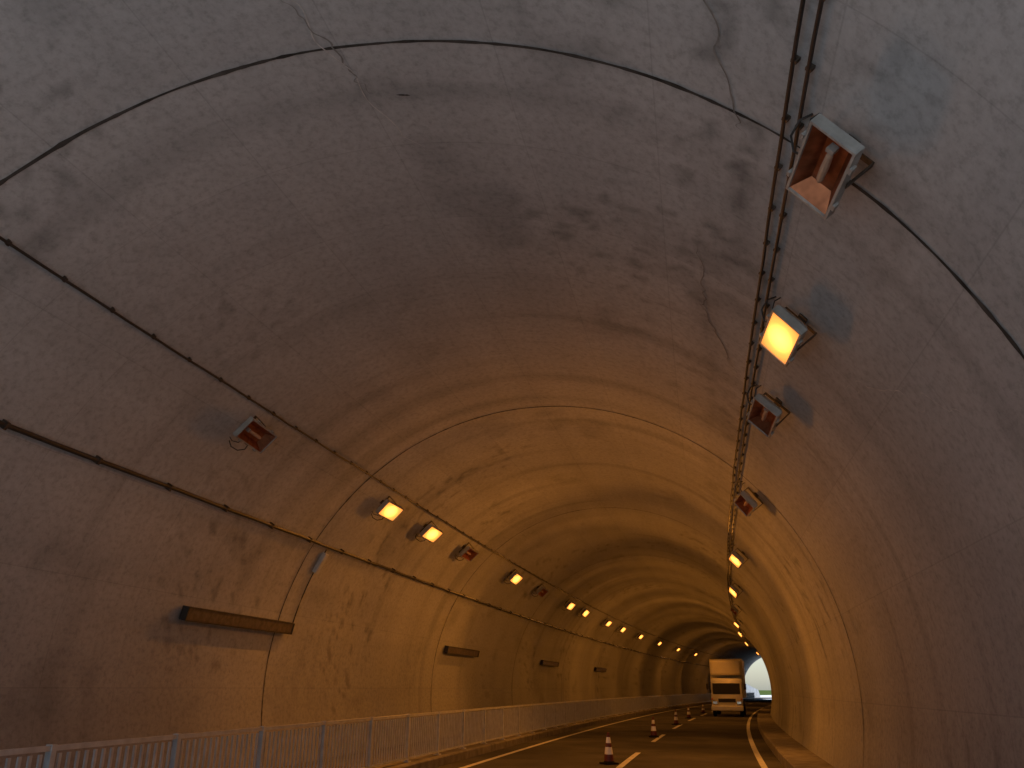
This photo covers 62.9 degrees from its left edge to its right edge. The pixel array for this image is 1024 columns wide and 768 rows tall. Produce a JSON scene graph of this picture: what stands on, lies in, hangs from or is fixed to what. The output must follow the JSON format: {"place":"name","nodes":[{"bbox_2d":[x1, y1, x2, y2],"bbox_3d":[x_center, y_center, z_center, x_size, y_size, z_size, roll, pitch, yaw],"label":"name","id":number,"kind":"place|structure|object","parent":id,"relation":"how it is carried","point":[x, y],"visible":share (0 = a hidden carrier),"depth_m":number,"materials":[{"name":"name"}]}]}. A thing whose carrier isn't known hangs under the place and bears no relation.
{"place":"outdoors","nodes":[
{"label":"outdoors","id":0,"kind":"place"},
{"bbox_2d":[277,697,771,767],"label":"walkway","id":1,"kind":"structure","parent":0,"point":[445,757],"depth_m":23.63,"materials":[{"name":"concrete"}]},
{"bbox_2d":[0,692,754,767],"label":"guard fence","id":2,"kind":"object","parent":1,"relation":"on","point":[544,716],"visible":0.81,"depth_m":16.18,"materials":[{"name":"metal"}]},
{"bbox_2d":[435,700,784,767],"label":"road","id":3,"kind":"structure","parent":0,"point":[708,739],"depth_m":26.49,"materials":[{"name":"grey asphalt"}]},
{"bbox_2d":[599,732,618,764],"bbox_3d":[2.335,8.803,20.245,0.342,0.710,0.342,10,-22,-25],"label":"traffic cone","id":4,"kind":"object","parent":3,"relation":"on","point":[608,758],"visible":1,"depth_m":20.13,"materials":[{"name":"plastic"}]},
{"bbox_2d":[649,717,658,736],"bbox_3d":[5.304,12.862,31.404,0.342,0.710,0.342,0,-20,2],"label":"traffic cone","id":5,"kind":"object","parent":3,"relation":"on","point":[653,731],"visible":1,"depth_m":31.30,"materials":[{"name":"plastic"}]},
{"bbox_2d":[672,710,680,724],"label":"traffic cone","id":6,"kind":"object","parent":3,"relation":"on","point":[676,722],"visible":1,"depth_m":42.06,"materials":[{"name":"plastic"}]},
{"bbox_2d":[687,706,690,717],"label":"traffic cone","id":7,"kind":"object","parent":3,"relation":"on","point":[688,714],"visible":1,"depth_m":51.19,"materials":[{"name":"plastic"}]},
{"bbox_2d":[706,659,746,716],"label":"box truck","id":8,"kind":"object","parent":3,"relation":"on","point":[728,685],"visible":1,"depth_m":55.16,"materials":[{"name":"white paint"}]},
{"bbox_2d":[745,658,770,689],"label":"sky","id":9,"kind":"structure","parent":0,"point":[756,676],"materials":[{"name":"white"}]},
{"bbox_2d":[758,690,770,694],"bbox_3d":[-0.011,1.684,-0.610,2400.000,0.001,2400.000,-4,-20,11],"label":"ground","id":10,"kind":"structure","parent":0,"point":[764,692],"depth_m":430.53,"materials":[{"name":"green plant"}]},
{"bbox_2d":[0,0,1023,767],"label":"road tunnel","id":11,"kind":"structure","parent":10,"relation":"on","point":[484,272],"depth_m":10.35,"materials":[{"name":"concrete"}]},
{"bbox_2d":[229,415,277,453],"bbox_3d":[-4.168,0.809,13.185,0.353,0.623,0.720,39,-9,30],"label":"tunnel flood lamp","id":12,"kind":"object","parent":11,"relation":"attached to","point":[254,434],"visible":1,"depth_m":13.18,"materials":[{"name":"beige metal"}]},
{"bbox_2d":[179,550,328,634],"bbox_3d":[-4.837,3.743,15.916,0.698,1.758,4.116,-5,-21,16],"label":"emergency light fixture","id":13,"kind":"object","parent":11,"relation":"attached to","point":[202,615],"visible":1,"depth_m":15.43,"materials":[{"name":"paint"}]},
{"bbox_2d":[0,419,708,666],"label":"wall conduit","id":14,"kind":"object","parent":11,"relation":"attached to","point":[6,425],"depth_m":13.74,"materials":[{"name":"metal"}]},
{"bbox_2d":[0,236,749,662],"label":"wall cable","id":15,"kind":"object","parent":11,"relation":"attached to","point":[64,280],"depth_m":11.95,"materials":[{"name":"rubber"}]},
{"bbox_2d":[371,496,403,521],"bbox_3d":[-2.868,2.828,18.755,0.623,0.353,0.720,-46,-31,-2],"label":"tunnel flood lamp","id":16,"kind":"object","parent":11,"relation":"attached to","point":[389,510],"visible":1,"depth_m":18.66,"materials":[{"name":"beige glass"}]},
{"bbox_2d":[415,521,442,542],"bbox_3d":[-2.200,3.831,21.532,0.623,0.353,0.720,-44,-31,-2],"label":"tunnel flood lamp","id":17,"kind":"object","parent":11,"relation":"attached to","point":[429,532],"visible":1,"depth_m":21.42,"materials":[{"name":"beige glass"}]},
{"bbox_2d":[443,645,479,656],"bbox_3d":[-1.714,9.262,28.970,0.196,0.252,3.748,-4,-20,13],"label":"emergency light fixture","id":18,"kind":"object","parent":11,"relation":"attached to","point":[459,651],"visible":1,"depth_m":28.62,"materials":[{"name":"metal"}]},
{"bbox_2d":[455,542,478,561],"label":"tunnel flood lamp","id":19,"kind":"object","parent":11,"relation":"attached to","point":[468,553],"visible":1,"depth_m":24.80,"materials":[{"name":"beige metal"}]},
{"bbox_2d":[504,569,522,584],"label":"tunnel flood lamp","id":20,"kind":"object","parent":11,"relation":"attached to","point":[515,578],"visible":1,"depth_m":30.24,"materials":[{"name":"beige glass"}]},
{"bbox_2d":[532,584,548,597],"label":"tunnel flood lamp","id":21,"kind":"object","parent":11,"relation":"attached to","point":[542,591],"visible":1,"depth_m":34.59,"materials":[{"name":"beige"}]},
{"bbox_2d":[540,660,558,666],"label":"emergency light fixture","id":22,"kind":"object","parent":11,"relation":"attached to","point":[549,663],"visible":1,"depth_m":42.19,"materials":[{"name":"metal"}]},
{"bbox_2d":[561,601,575,610],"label":"tunnel flood lamp","id":23,"kind":"object","parent":11,"relation":"attached to","point":[569,605],"visible":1,"depth_m":40.21,"materials":[{"name":"beige glass"}]},
{"bbox_2d":[577,606,589,617],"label":"tunnel flood lamp","id":24,"kind":"object","parent":11,"relation":"attached to","point":[585,612],"visible":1,"depth_m":44.00,"materials":[{"name":"beige glass"}]},
{"bbox_2d":[594,667,606,671],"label":"emergency light fixture","id":25,"kind":"object","parent":11,"relation":"attached to","point":[600,669],"visible":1,"depth_m":55.97,"materials":[{"name":"metal"}]},
{"bbox_2d":[601,618,612,626],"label":"tunnel flood lamp","id":26,"kind":"object","parent":11,"relation":"attached to","point":[607,623],"visible":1,"depth_m":50.92,"materials":[{"name":"beige glass"}]},
{"bbox_2d":[616,626,625,632],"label":"tunnel flood lamp","id":27,"kind":"object","parent":11,"relation":"attached to","point":[622,629],"visible":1,"depth_m":56.18,"materials":[{"name":"beige glass"}]},
{"bbox_2d":[635,632,643,639],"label":"tunnel flood lamp","id":28,"kind":"object","parent":11,"relation":"attached to","point":[640,636],"visible":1,"depth_m":63.92,"materials":[{"name":"beige glass"}]},
{"bbox_2d":[728,580,742,598],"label":"tunnel flood lamp","id":29,"kind":"object","parent":11,"relation":"attached to","point":[733,590],"visible":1,"depth_m":30.78,"materials":[{"name":"beige glass"}]},
{"bbox_2d":[730,602,741,615],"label":"tunnel flood lamp","id":30,"kind":"object","parent":11,"relation":"attached to","point":[734,610],"visible":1,"depth_m":38.45,"materials":[{"name":"beige"}]},
{"bbox_2d":[733,616,742,628],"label":"tunnel flood lamp","id":31,"kind":"object","parent":11,"relation":"attached to","point":[736,623],"visible":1,"depth_m":46.52,"materials":[{"name":"beige glass"}]},
{"bbox_2d":[728,544,748,568],"bbox_3d":[6.242,4.743,23.283,0.353,0.623,0.720,-41,-22,-11],"label":"tunnel flood lamp","id":32,"kind":"object","parent":11,"relation":"attached to","point":[735,558],"visible":1,"depth_m":23.15,"materials":[{"name":"beige glass"}]},
{"bbox_2d":[733,481,762,516],"bbox_3d":[4.540,2.181,16.235,0.353,0.623,0.720,-37,-20,-11],"label":"tunnel flood lamp","id":33,"kind":"object","parent":11,"relation":"attached to","point":[745,503],"visible":1,"depth_m":16.22,"materials":[{"name":"beige metal"}]},
{"bbox_2d":[746,384,789,438],"bbox_3d":[3.317,0.284,11.019,0.353,0.623,0.720,-41,-24,-13],"label":"tunnel flood lamp","id":34,"kind":"object","parent":11,"relation":"attached to","point":[764,413],"visible":1,"depth_m":10.99,"materials":[{"name":"beige metal"}]},
{"bbox_2d":[727,0,825,645],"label":"lighting cable pair","id":35,"kind":"object","parent":11,"relation":"attached to","point":[809,69],"visible":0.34,"depth_m":7.20,"materials":[{"name":"rubber"}]},
{"bbox_2d":[759,296,816,366],"bbox_3d":[2.765,-0.618,8.536,0.353,0.623,0.720,-38,-22,-12],"label":"tunnel flood lamp","id":36,"kind":"object","parent":11,"relation":"attached to","point":[782,334],"visible":1,"depth_m":8.42,"materials":[{"name":"beige glass"}]},
{"bbox_2d":[786,113,874,219],"bbox_3d":[2.159,-1.613,5.797,0.353,0.623,0.720,-39,-21,-12],"label":"tunnel flood lamp","id":37,"kind":"object","parent":11,"relation":"attached to","point":[830,154],"visible":1,"depth_m":5.74,"materials":[{"name":"beige metal"}]},
{"bbox_2d":[757,705,834,767],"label":"kerb","id":38,"kind":"structure","parent":10,"relation":"on","point":[787,750],"depth_m":22.89,"materials":[{"name":"concrete"}]},
{"label":"pavement","id":39,"kind":"structure","parent":0,"visible":0},
{"bbox_2d":[746,684,759,697],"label":"retaining wall","id":40,"kind":"structure","parent":39,"relation":"on","point":[749,688],"depth_m":177.62,"materials":[{"name":"concrete"}]},
{"label":"road","id":41,"kind":"structure","parent":0,"visible":0},
{"bbox_2d":[460,699,767,767],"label":"road markings","id":42,"kind":"object","parent":41,"relation":"on","point":[753,747],"visible":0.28,"depth_m":25.84,"materials":[{"name":"paint"}]}
]}

